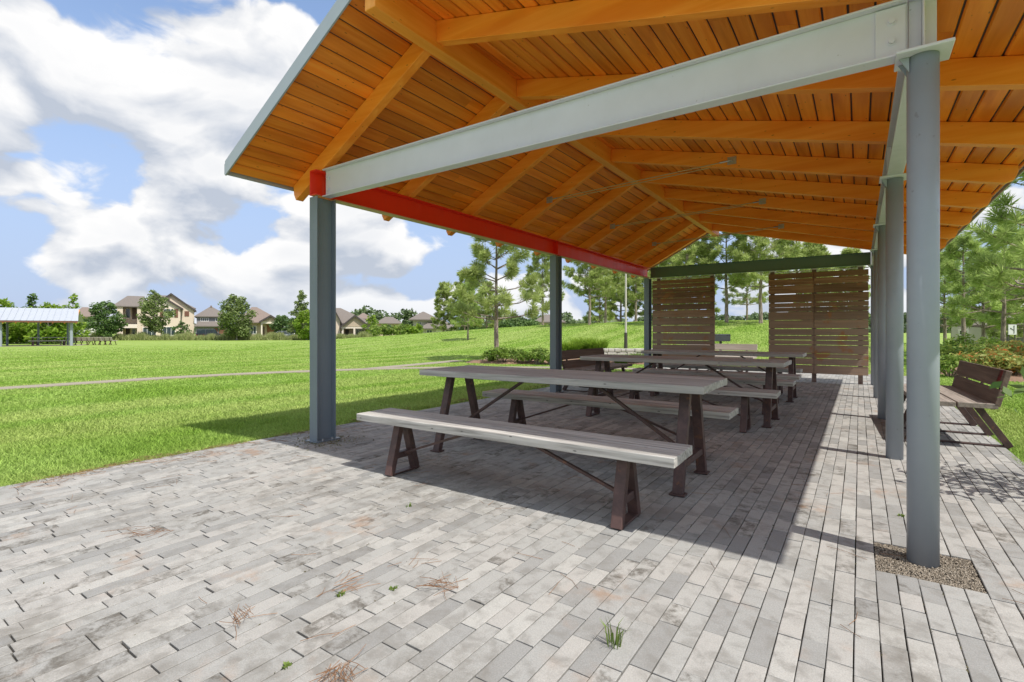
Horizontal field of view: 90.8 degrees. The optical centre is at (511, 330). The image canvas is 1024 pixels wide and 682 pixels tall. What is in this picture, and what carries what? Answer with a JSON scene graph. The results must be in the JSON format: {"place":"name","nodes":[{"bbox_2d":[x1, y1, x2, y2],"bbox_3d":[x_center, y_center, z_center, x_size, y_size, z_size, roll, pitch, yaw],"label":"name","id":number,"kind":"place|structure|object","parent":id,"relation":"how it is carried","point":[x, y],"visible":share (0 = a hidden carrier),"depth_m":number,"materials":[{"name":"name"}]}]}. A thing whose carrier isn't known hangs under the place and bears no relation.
{"place":"outdoors","nodes":[
{"label":"outdoors","id":0,"kind":"place"},
{"bbox_2d":[1,344,85,346],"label":"paving","id":1,"kind":"structure","parent":0,"point":[40,345],"depth_m":49.54,"materials":[{"name":"concrete"}]},
{"bbox_2d":[0,307,83,346],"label":"distant pavilion","id":2,"kind":"structure","parent":1,"relation":"on","point":[40,315],"depth_m":48.84,"materials":[{"name":"white metal"}]},
{"bbox_2d":[76,331,379,339],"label":"tall grass","id":3,"kind":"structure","parent":0,"point":[143,335],"depth_m":80.25,"materials":[{"name":"green plant"}]},
{"bbox_2d":[0,366,633,389],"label":"path","id":4,"kind":"structure","parent":0,"point":[134,379],"depth_m":13.32,"materials":[{"name":"concrete"}]},
{"bbox_2d":[368,360,465,368],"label":"path","id":5,"kind":"structure","parent":0,"point":[426,363],"depth_m":17.86,"materials":[{"name":"concrete"}]},
{"bbox_2d":[0,367,1023,681],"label":"paving","id":6,"kind":"structure","parent":0,"point":[504,611],"depth_m":2.61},
{"bbox_2d":[220,604,274,634],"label":"pine needles","id":7,"kind":"object","parent":6,"relation":"on","point":[238,621],"visible":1,"depth_m":2.08,"materials":[{"name":"brown plant"}]},
{"bbox_2d":[18,384,549,484],"bbox_3d":[-0.713,1.178,8.755,0.547,0.019,13.324,0,0,33],"label":"dry thatch","id":8,"kind":"object","parent":6,"relation":"on","point":[168,455],"visible":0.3,"depth_m":4.65,"materials":[{"name":"beige plant"}]},
{"bbox_2d":[283,432,373,450],"bbox_3d":[-2.069,1.182,5.423,1.204,0.037,0.947,0,0,35],"label":"moss","id":9,"kind":"object","parent":6,"relation":"on","point":[325,442],"visible":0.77,"depth_m":5.36,"materials":[{"name":"green plant"}]},
{"bbox_2d":[310,644,366,681],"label":"pine needles","id":10,"kind":"object","parent":6,"relation":"on","point":[329,670],"visible":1,"depth_m":1.73,"materials":[{"name":"brown plant"}]},
{"bbox_2d":[316,570,379,596],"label":"pine needles","id":11,"kind":"object","parent":6,"relation":"on","point":[349,584],"visible":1,"depth_m":2.33,"materials":[{"name":"brown plant"}]},
{"bbox_2d":[415,572,467,597],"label":"pine needles","id":12,"kind":"object","parent":6,"relation":"on","point":[449,586],"visible":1,"depth_m":2.32,"materials":[{"name":"brown plant"}]},
{"bbox_2d":[18,415,1022,676],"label":"joint moss","id":13,"kind":"object","parent":6,"relation":"on","point":[624,579],"visible":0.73,"depth_m":2.72,"materials":[{"name":"green plant"}]},
{"bbox_2d":[357,408,691,529],"bbox_3d":[-0.106,0.948,3.696,2.682,0.488,0.385,0,0,34],"label":"bench","id":14,"kind":"object","parent":6,"relation":"on","point":[627,453],"visible":1,"depth_m":3.34,"materials":[{"name":"grey wood"}]},
{"bbox_2d":[420,365,726,497],"bbox_3d":[0.423,0.791,4.588,2.724,0.804,0.800,0,0,34],"label":"picnic table","id":15,"kind":"object","parent":6,"relation":"on","point":[691,390],"visible":0.95,"depth_m":4.13,"materials":[{"name":"grey wood"}]},
{"bbox_2d":[562,348,631,392],"bbox_3d":[1.759,0.796,10.380,0.865,0.810,1.950,0,0,35],"label":"park bench","id":16,"kind":"object","parent":6,"relation":"on","point":[581,365],"visible":0.51,"depth_m":10.18,"materials":[{"name":"brown wood"}]},
{"bbox_2d":[482,388,737,462],"bbox_3d":[0.865,0.948,5.231,2.682,0.488,0.385,0,0,35],"label":"bench","id":17,"kind":"object","parent":6,"relation":"on","point":[516,397],"visible":0.79,"depth_m":5.08,"materials":[{"name":"grey wood"}]},
{"bbox_2d":[600,617,629,649],"bbox_3d":[0.389,1.155,1.904,0.106,0.129,0.127,0,0,-11],"label":"weed","id":18,"kind":"object","parent":6,"relation":"on","point":[618,638],"visible":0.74,"depth_m":1.90,"materials":[{"name":"green plant"}]},
{"bbox_2d":[224,0,1023,568],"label":"picnic pavilion","id":19,"kind":"structure","parent":6,"relation":"on","point":[638,138],"depth_m":4.80,"materials":[{"name":"orange wood"}]},
{"bbox_2d":[586,387,780,432],"bbox_3d":[1.951,0.948,6.546,2.682,0.488,0.385,0,0,34],"label":"bench","id":20,"kind":"object","parent":6,"relation":"on","point":[744,394],"visible":0.35,"depth_m":5.93,"materials":[{"name":"grey wood"}]},
{"bbox_2d":[652,275,715,370],"bbox_3d":[4.513,-0.116,13.321,1.620,2.612,0.124,0,0,35],"label":"slat screen","id":21,"kind":"object","parent":6,"relation":"on","point":[667,329],"visible":0.73,"depth_m":13.25,"materials":[{"name":"brown wood"}]},
{"bbox_2d":[580,354,791,427],"bbox_3d":[2.360,0.791,7.139,2.724,0.804,0.800,0,0,35],"label":"picnic table","id":22,"kind":"object","parent":6,"relation":"on","point":[770,404],"visible":0.92,"depth_m":6.69,"materials":[{"name":"grey wood"}]},
{"bbox_2d":[617,371,795,414],"bbox_3d":[2.829,0.948,7.788,2.682,0.488,0.385,0,0,35],"label":"bench","id":23,"kind":"object","parent":6,"relation":"on","point":[761,381],"visible":0.31,"depth_m":7.27,"materials":[{"name":"grey wood"}]},
{"bbox_2d":[632,368,801,403],"bbox_3d":[3.425,0.948,8.689,2.682,0.488,0.385,0,0,34],"label":"bench","id":24,"kind":"object","parent":6,"relation":"on","point":[725,373],"visible":0.71,"depth_m":8.52,"materials":[{"name":"grey wood"}]},
{"bbox_2d":[687,344,757,371],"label":"park bench","id":25,"kind":"object","parent":6,"relation":"on","point":[746,347],"visible":0.36,"depth_m":14.48,"materials":[{"name":"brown wood"}]},
{"bbox_2d":[641,349,806,401],"bbox_3d":[3.840,0.791,9.326,2.724,0.804,0.800,0,0,34],"label":"picnic table","id":26,"kind":"object","parent":6,"relation":"on","point":[792,391],"visible":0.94,"depth_m":8.90,"materials":[{"name":"grey wood"}]},
{"bbox_2d":[656,363,802,394],"bbox_3d":[4.147,0.948,9.915,2.682,0.488,0.385,0,0,35],"label":"bench","id":27,"kind":"object","parent":6,"relation":"on","point":[718,367],"visible":0.58,"depth_m":9.74,"materials":[{"name":"grey wood"}]},
{"bbox_2d":[768,266,868,384],"bbox_3d":[6.997,-0.116,11.613,1.970,2.612,0.123,0,0,35],"label":"slat screen","id":28,"kind":"object","parent":6,"relation":"on","point":[853,305],"visible":0.96,"depth_m":11.50,"materials":[{"name":"brown wood"}]},
{"bbox_2d":[904,360,1013,448],"bbox_3d":[5.061,0.796,5.926,0.865,0.810,1.950,0,0,32],"label":"park bench","id":29,"kind":"object","parent":6,"relation":"on","point":[965,396],"visible":0.69,"depth_m":5.46,"materials":[{"name":"brown wood"}]},
{"bbox_2d":[0,320,1023,486],"bbox_3d":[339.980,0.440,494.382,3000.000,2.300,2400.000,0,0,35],"label":"lawn","id":30,"kind":"structure","parent":0,"point":[121,344],"depth_m":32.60,"materials":[{"name":"green plant"}]},
{"bbox_2d":[0,297,30,343],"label":"leafy tree","id":31,"kind":"object","parent":30,"relation":"on","point":[15,330],"visible":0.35,"depth_m":58.15,"materials":[{"name":"green plant"}]},
{"bbox_2d":[17,293,38,342],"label":"leafy tree","id":32,"kind":"object","parent":30,"relation":"on","point":[30,299],"visible":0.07,"depth_m":63.79,"materials":[{"name":"green plant"}]},
{"bbox_2d":[11,302,80,343],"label":"leafy tree","id":33,"kind":"object","parent":30,"relation":"on","point":[55,329],"visible":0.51,"depth_m":57.38,"materials":[{"name":"green plant"}]},
{"bbox_2d":[61,293,90,342],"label":"leafy tree","id":34,"kind":"object","parent":30,"relation":"on","point":[80,328],"visible":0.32,"depth_m":63.94,"materials":[{"name":"green plant"}]},
{"bbox_2d":[79,307,99,331],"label":"distant house","id":35,"kind":"structure","parent":30,"relation":"on","point":[85,312],"depth_m":110.01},
{"bbox_2d":[81,300,127,336],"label":"oak tree","id":36,"kind":"object","parent":30,"relation":"on","point":[109,326],"visible":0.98,"depth_m":79.29,"materials":[{"name":"green plant"}]},
{"bbox_2d":[114,293,195,335],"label":"two storey house","id":37,"kind":"structure","parent":30,"relation":"on","point":[130,309],"depth_m":98.59,"materials":[{"name":"beige paint"}]},
{"bbox_2d":[135,289,176,335],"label":"oak tree","id":38,"kind":"object","parent":30,"relation":"on","point":[157,323],"visible":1,"depth_m":81.47,"materials":[{"name":"green plant"}]},
{"bbox_2d":[171,320,191,334],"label":"oak tree","id":39,"kind":"object","parent":30,"relation":"on","point":[182,326],"visible":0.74,"depth_m":87.70,"materials":[{"name":"green plant"}]},
{"bbox_2d":[194,306,226,333],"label":"two storey house","id":40,"kind":"structure","parent":30,"relation":"on","point":[207,318],"depth_m":102.72,"materials":[{"name":"grey"}]},
{"bbox_2d":[216,294,257,339],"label":"oak tree","id":41,"kind":"object","parent":30,"relation":"on","point":[233,307],"visible":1,"depth_m":79.16,"materials":[{"name":"green plant"}]},
{"bbox_2d":[239,307,274,335],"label":"single storey house","id":42,"kind":"structure","parent":30,"relation":"on","point":[262,320],"depth_m":100.15,"materials":[{"name":"beige paint"}]},
{"bbox_2d":[268,315,294,332],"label":"oak tree","id":43,"kind":"object","parent":30,"relation":"on","point":[280,321],"visible":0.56,"depth_m":90.95,"materials":[{"name":"green plant"}]},
{"bbox_2d":[286,290,309,334],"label":"oak tree","id":44,"kind":"object","parent":30,"relation":"on","point":[301,297],"visible":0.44,"depth_m":83.51,"materials":[{"name":"green plant"}]},
{"bbox_2d":[292,310,309,339],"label":"oak tree","id":45,"kind":"object","parent":30,"relation":"on","point":[304,332],"visible":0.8,"depth_m":77.44,"materials":[{"name":"green plant"}]},
{"bbox_2d":[336,308,370,334],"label":"single storey house","id":46,"kind":"structure","parent":30,"relation":"on","point":[347,322],"depth_m":93.55,"materials":[{"name":"beige paint"}]},
{"bbox_2d":[361,314,378,333],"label":"oak tree","id":47,"kind":"object","parent":30,"relation":"on","point":[370,319],"visible":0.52,"depth_m":83.74,"materials":[{"name":"green plant"}]},
{"bbox_2d":[368,323,392,336],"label":"shrub","id":48,"kind":"object","parent":30,"relation":"on","point":[379,330],"visible":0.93,"depth_m":71.69,"materials":[{"name":"green plant"}]},
{"bbox_2d":[377,317,401,335],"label":"distant house","id":49,"kind":"structure","parent":30,"relation":"on","point":[392,321],"depth_m":151.33,"materials":[{"name":"beige paint"}]},
{"bbox_2d":[385,323,413,334],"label":"shrub","id":50,"kind":"object","parent":30,"relation":"on","point":[398,330],"visible":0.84,"depth_m":71.33,"materials":[{"name":"green plant"}]},
{"bbox_2d":[405,323,423,333],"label":"shrub","id":51,"kind":"object","parent":30,"relation":"on","point":[417,329],"visible":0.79,"depth_m":71.79,"materials":[{"name":"green plant"}]},
{"bbox_2d":[408,312,454,332],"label":"two storey house","id":52,"kind":"structure","parent":30,"relation":"on","point":[424,320],"depth_m":86.18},
{"bbox_2d":[430,281,457,331],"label":"pine tree","id":53,"kind":"object","parent":30,"relation":"on","point":[440,294],"visible":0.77,"depth_m":61.57,"materials":[{"name":"green plant"}]},
{"bbox_2d":[448,269,475,329],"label":"pine tree","id":54,"kind":"object","parent":30,"relation":"on","point":[453,317],"visible":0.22,"depth_m":59.62,"materials":[{"name":"green plant"}]},
{"bbox_2d":[450,280,482,339],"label":"pine tree","id":55,"kind":"object","parent":30,"relation":"on","point":[468,322],"visible":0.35,"depth_m":32.87,"materials":[{"name":"green plant"}]},
{"bbox_2d":[474,280,499,328],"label":"pine tree","id":56,"kind":"object","parent":30,"relation":"on","point":[488,312],"visible":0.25,"depth_m":59.49,"materials":[{"name":"green plant"}]},
{"bbox_2d":[487,318,516,327],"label":"shrub","id":57,"kind":"object","parent":30,"relation":"on","point":[508,323],"visible":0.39,"depth_m":64.52,"materials":[{"name":"green plant"}]},
{"bbox_2d":[466,358,579,363],"bbox_3d":[0.746,1.185,19.684,5.268,0.150,2.711,0,0,-2],"label":"planting bed","id":58,"kind":"object","parent":30,"relation":"on","point":[508,361],"visible":0.19,"depth_m":18.74,"materials":[{"name":"brown soil"}]},
{"bbox_2d":[443,236,549,358],"bbox_3d":[-0.595,-1.924,20.683,4.481,6.526,3.849,0,0,-42],"label":"pine tree","id":59,"kind":"object","parent":58,"relation":"on","point":[474,275],"visible":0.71,"depth_m":20.17,"materials":[{"name":"green plant"}]},
{"bbox_2d":[483,346,520,361],"bbox_3d":[-0.341,0.920,18.837,1.409,0.758,1.202,0,0,14],"label":"shrub","id":60,"kind":"object","parent":58,"relation":"on","point":[503,352],"visible":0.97,"depth_m":18.58,"materials":[{"name":"green plant"}]},
{"bbox_2d":[513,349,532,361],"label":"shrub","id":61,"kind":"object","parent":58,"relation":"on","point":[521,355],"visible":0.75,"depth_m":18.45,"materials":[{"name":"green plant"}]},
{"bbox_2d":[524,345,548,364],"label":"shrub","id":62,"kind":"object","parent":58,"relation":"on","point":[534,354],"visible":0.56,"depth_m":18.23,"materials":[{"name":"green plant"}]},
{"bbox_2d":[511,317,539,326],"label":"shrub","id":63,"kind":"object","parent":30,"relation":"on","point":[528,322],"visible":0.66,"depth_m":65.26,"materials":[{"name":"green plant"}]},
{"bbox_2d":[114,305,950,333],"bbox_3d":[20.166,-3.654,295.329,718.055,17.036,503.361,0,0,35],"label":"distant woodland","id":64,"kind":"object","parent":30,"relation":"on","point":[407,315],"visible":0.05,"depth_m":243.37,"materials":[{"name":"green plant"}]},
{"bbox_2d":[519,252,566,324],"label":"pine tree","id":65,"kind":"object","parent":30,"relation":"on","point":[544,267],"visible":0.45,"depth_m":49.53,"materials":[{"name":"green plant"}]},
{"bbox_2d":[562,261,618,324],"bbox_3d":[5.729,-3.987,38.057,4.324,7.324,4.440,0,0,-2],"label":"pine tree","id":66,"kind":"object","parent":30,"relation":"on","point":[590,280],"visible":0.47,"depth_m":37.57,"materials":[{"name":"green plant"}]},
{"bbox_2d":[579,337,610,348],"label":"ornamental grass","id":67,"kind":"object","parent":30,"relation":"on","point":[594,343],"depth_m":21.68,"materials":[{"name":"green plant"}]},
{"bbox_2d":[582,274,616,322],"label":"pine tree","id":68,"kind":"object","parent":30,"relation":"on","point":[598,309],"visible":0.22,"depth_m":61.44,"materials":[{"name":"green plant"}]},
{"bbox_2d":[583,267,629,322],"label":"pine tree","id":69,"kind":"object","parent":30,"relation":"on","point":[616,279],"visible":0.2,"depth_m":39.50,"materials":[{"name":"green plant"}]},
{"bbox_2d":[607,273,638,321],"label":"pine tree","id":70,"kind":"object","parent":30,"relation":"on","point":[614,307],"visible":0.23,"depth_m":51.44,"materials":[{"name":"green plant"}]},
{"bbox_2d":[603,348,643,354],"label":"stone wall","id":71,"kind":"structure","parent":30,"relation":"on","point":[616,351],"depth_m":20.31,"materials":[{"name":"beige stone"}]},
{"bbox_2d":[624,274,627,347],"bbox_3d":[5.405,-1.370,24.000,0.318,4.650,0.318,0,0,35],"label":"lamp post","id":72,"kind":"object","parent":30,"relation":"on","point":[625,341],"visible":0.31,"depth_m":23.96,"materials":[{"name":"white metal"}]},
{"bbox_2d":[612,271,656,321],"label":"pine tree","id":73,"kind":"object","parent":30,"relation":"on","point":[632,297],"visible":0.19,"depth_m":43.52,"materials":[{"name":"green plant"}]},
{"bbox_2d":[628,270,656,315],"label":"pine tree","id":74,"kind":"object","parent":30,"relation":"on","point":[631,310],"visible":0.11,"depth_m":49.80,"materials":[{"name":"green plant"}]},
{"bbox_2d":[656,237,716,317],"bbox_3d":[11.705,-4.428,34.113,4.805,8.138,4.933,0,0,39],"label":"pine tree","id":75,"kind":"object","parent":30,"relation":"on","point":[688,255],"visible":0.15,"depth_m":32.98,"materials":[{"name":"green plant"}]},
{"bbox_2d":[687,239,720,317],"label":"pine tree","id":76,"kind":"object","parent":30,"relation":"on","point":[717,310],"visible":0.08,"depth_m":47.88,"materials":[{"name":"green plant"}]},
{"bbox_2d":[715,334,729,343],"bbox_3d":[7.651,0.652,18.608,0.660,1.030,0.500,0,0,15],"label":"pedestal grill","id":77,"kind":"object","parent":30,"relation":"on","point":[720,338],"visible":0.6,"depth_m":18.39,"materials":[{"name":"metal"}]},
{"bbox_2d":[694,232,758,322],"bbox_3d":[14.055,-4.348,33.110,4.785,7.894,4.661,0,0,-17],"label":"pine tree","id":78,"kind":"object","parent":30,"relation":"on","point":[715,242],"visible":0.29,"depth_m":32.54,"materials":[{"name":"green plant"}]},
{"bbox_2d":[721,273,768,319],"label":"pine tree","id":79,"kind":"object","parent":30,"relation":"on","point":[745,299],"visible":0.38,"depth_m":44.64,"materials":[{"name":"green plant"}]},
{"bbox_2d":[725,233,803,323],"bbox_3d":[15.298,-4.308,30.888,4.709,7.975,4.834,0,0,41],"label":"pine tree","id":80,"kind":"object","parent":30,"relation":"on","point":[732,253],"visible":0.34,"depth_m":30.41,"materials":[{"name":"green plant"}]},
{"bbox_2d":[762,240,838,302],"bbox_3d":[20.489,-4.584,35.966,4.709,7.975,4.834,0,0,-16],"label":"pine tree","id":81,"kind":"object","parent":30,"relation":"on","point":[808,249],"visible":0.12,"depth_m":35.14,"materials":[{"name":"green plant"}]},
{"bbox_2d":[793,242,837,311],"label":"pine tree","id":82,"kind":"object","parent":30,"relation":"on","point":[826,249],"visible":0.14,"depth_m":43.32,"materials":[{"name":"green plant"}]},
{"bbox_2d":[831,247,870,328],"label":"pine tree","id":83,"kind":"object","parent":30,"relation":"on","point":[848,250],"visible":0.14,"depth_m":45.52,"materials":[{"name":"green plant"}]},
{"bbox_2d":[940,251,976,340],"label":"pine tree","id":84,"kind":"object","parent":30,"relation":"on","point":[946,283],"visible":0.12,"depth_m":29.85,"materials":[{"name":"green plant"}]},
{"bbox_2d":[940,234,1001,344],"bbox_3d":[18.315,-1.401,20.468,2.863,5.346,2.433,0,0,37],"label":"pine tree","id":85,"kind":"object","parent":30,"relation":"on","point":[950,273],"visible":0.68,"depth_m":20.42,"materials":[{"name":"green plant"}]},
{"bbox_2d":[943,332,1002,349],"bbox_3d":[16.883,0.658,18.439,1.812,1.185,1.654,0,0,36],"label":"shrub","id":86,"kind":"object","parent":30,"relation":"on","point":[963,340],"visible":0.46,"depth_m":18.42,"materials":[{"name":"green plant"}]},
{"bbox_2d":[945,246,1017,338],"bbox_3d":[25.210,-1.623,27.104,3.102,5.912,3.055,0,0,-37],"label":"pine tree","id":87,"kind":"object","parent":30,"relation":"on","point":[970,319],"visible":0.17,"depth_m":27.02,"materials":[{"name":"green plant"}]},
{"bbox_2d":[940,316,1022,344],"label":"service building","id":88,"kind":"structure","parent":30,"relation":"on","point":[975,331],"depth_m":36.39,"materials":[{"name":"grey"}]},
{"bbox_2d":[940,367,1023,382],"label":"planting bed","id":89,"kind":"object","parent":30,"relation":"on","point":[1016,377],"visible":0.02,"depth_m":12.51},
{"bbox_2d":[940,354,975,376],"bbox_3d":[11.589,0.954,13.372,1.041,0.676,1.041,0,0,-25],"label":"shrub","id":90,"kind":"object","parent":89,"relation":"on","point":[947,361],"visible":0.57,"depth_m":13.26,"materials":[{"name":"green plant"}]},
{"bbox_2d":[940,343,985,365],"bbox_3d":[13.925,0.812,15.779,1.631,0.896,1.504,0,0,-41],"label":"shrub","id":91,"kind":"object","parent":89,"relation":"on","point":[946,350],"visible":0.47,"depth_m":15.54,"materials":[{"name":"green plant"}]},
{"bbox_2d":[952,351,1000,367],"bbox_3d":[12.629,0.922,13.776,1.016,0.730,1.340,0,0,5],"label":"shrub","id":92,"kind":"object","parent":89,"relation":"on","point":[972,356],"visible":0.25,"depth_m":13.56,"materials":[{"name":"green plant"}]},
{"bbox_2d":[959,343,1019,354],"bbox_3d":[15.048,0.810,15.941,1.663,0.927,1.537,0,0,-11],"label":"shrub","id":93,"kind":"object","parent":89,"relation":"on","point":[1005,348],"visible":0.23,"depth_m":15.70,"materials":[{"name":"green plant"}]},
{"bbox_2d":[958,172,1023,292],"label":"pine tree","id":94,"kind":"object","parent":89,"relation":"on","point":[999,274],"visible":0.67,"depth_m":15.61,"materials":[{"name":"green plant"}]},
{"bbox_2d":[971,350,1022,372],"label":"shrub","id":95,"kind":"object","parent":89,"relation":"on","point":[989,362],"visible":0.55,"depth_m":12.99,"materials":[{"name":"green plant"}]},
{"bbox_2d":[984,339,1023,356],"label":"shrub","id":96,"kind":"object","parent":89,"relation":"on","point":[1018,349],"visible":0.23,"depth_m":15.51,"materials":[{"name":"green plant"}]},
{"bbox_2d":[986,350,1023,374],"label":"shrub","id":97,"kind":"object","parent":89,"relation":"on","point":[1014,361],"visible":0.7,"depth_m":12.73,"materials":[{"name":"green plant"}]},
{"bbox_2d":[941,219,1023,343],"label":"pine tree","id":98,"kind":"object","parent":30,"relation":"on","point":[1017,309],"visible":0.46,"depth_m":18.44,"materials":[{"name":"green plant"}]},
{"bbox_2d":[974,239,1023,341],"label":"pine tree","id":99,"kind":"object","parent":30,"relation":"on","point":[982,317],"visible":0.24,"depth_m":25.51,"materials":[{"name":"green plant"}]},
{"bbox_2d":[985,248,1023,341],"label":"pine tree","id":100,"kind":"object","parent":30,"relation":"on","point":[991,333],"visible":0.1,"depth_m":33.01,"materials":[{"name":"green plant"}]},
{"bbox_2d":[989,366,1023,411],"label":"young tree","id":101,"kind":"object","parent":30,"relation":"on","point":[997,384],"visible":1,"depth_m":3.77,"materials":[{"name":"green plant"}]},
{"bbox_2d":[1008,325,1016,340],"bbox_3d":[22.793,0.540,23.023,0.380,1.600,0.074,0,0,0],"label":"notice board","id":102,"kind":"object","parent":30,"relation":"on","point":[1012,329],"visible":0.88,"depth_m":23.00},
{"bbox_2d":[0,0,1023,323],"label":"sky","id":103,"kind":"structure","parent":0,"point":[121,120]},
{"bbox_2d":[9,421,1023,640],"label":"pine straw","id":104,"kind":"object","parent":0,"point":[305,506],"visible":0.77,"depth_m":3.97,"materials":[{"name":"brown plant"}]},
{"bbox_2d":[562,335,598,349],"bbox_3d":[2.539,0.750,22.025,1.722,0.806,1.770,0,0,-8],"label":"ornamental grass","id":105,"kind":"object","parent":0,"point":[570,346],"depth_m":21.68,"materials":[{"name":"green plant"}]},
{"bbox_2d":[874,542,985,592],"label":"gravel","id":106,"kind":"structure","parent":0,"point":[947,570],"depth_m":2.53,"materials":[{"name":"beige gravel"}]},
{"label":"road","id":107,"kind":"structure","parent":0,"visible":0},
{"bbox_2d":[195,329,219,335],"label":"parked car","id":108,"kind":"object","parent":107,"relation":"on","point":[205,332],"visible":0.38,"depth_m":91.10,"materials":[{"name":"paint"}]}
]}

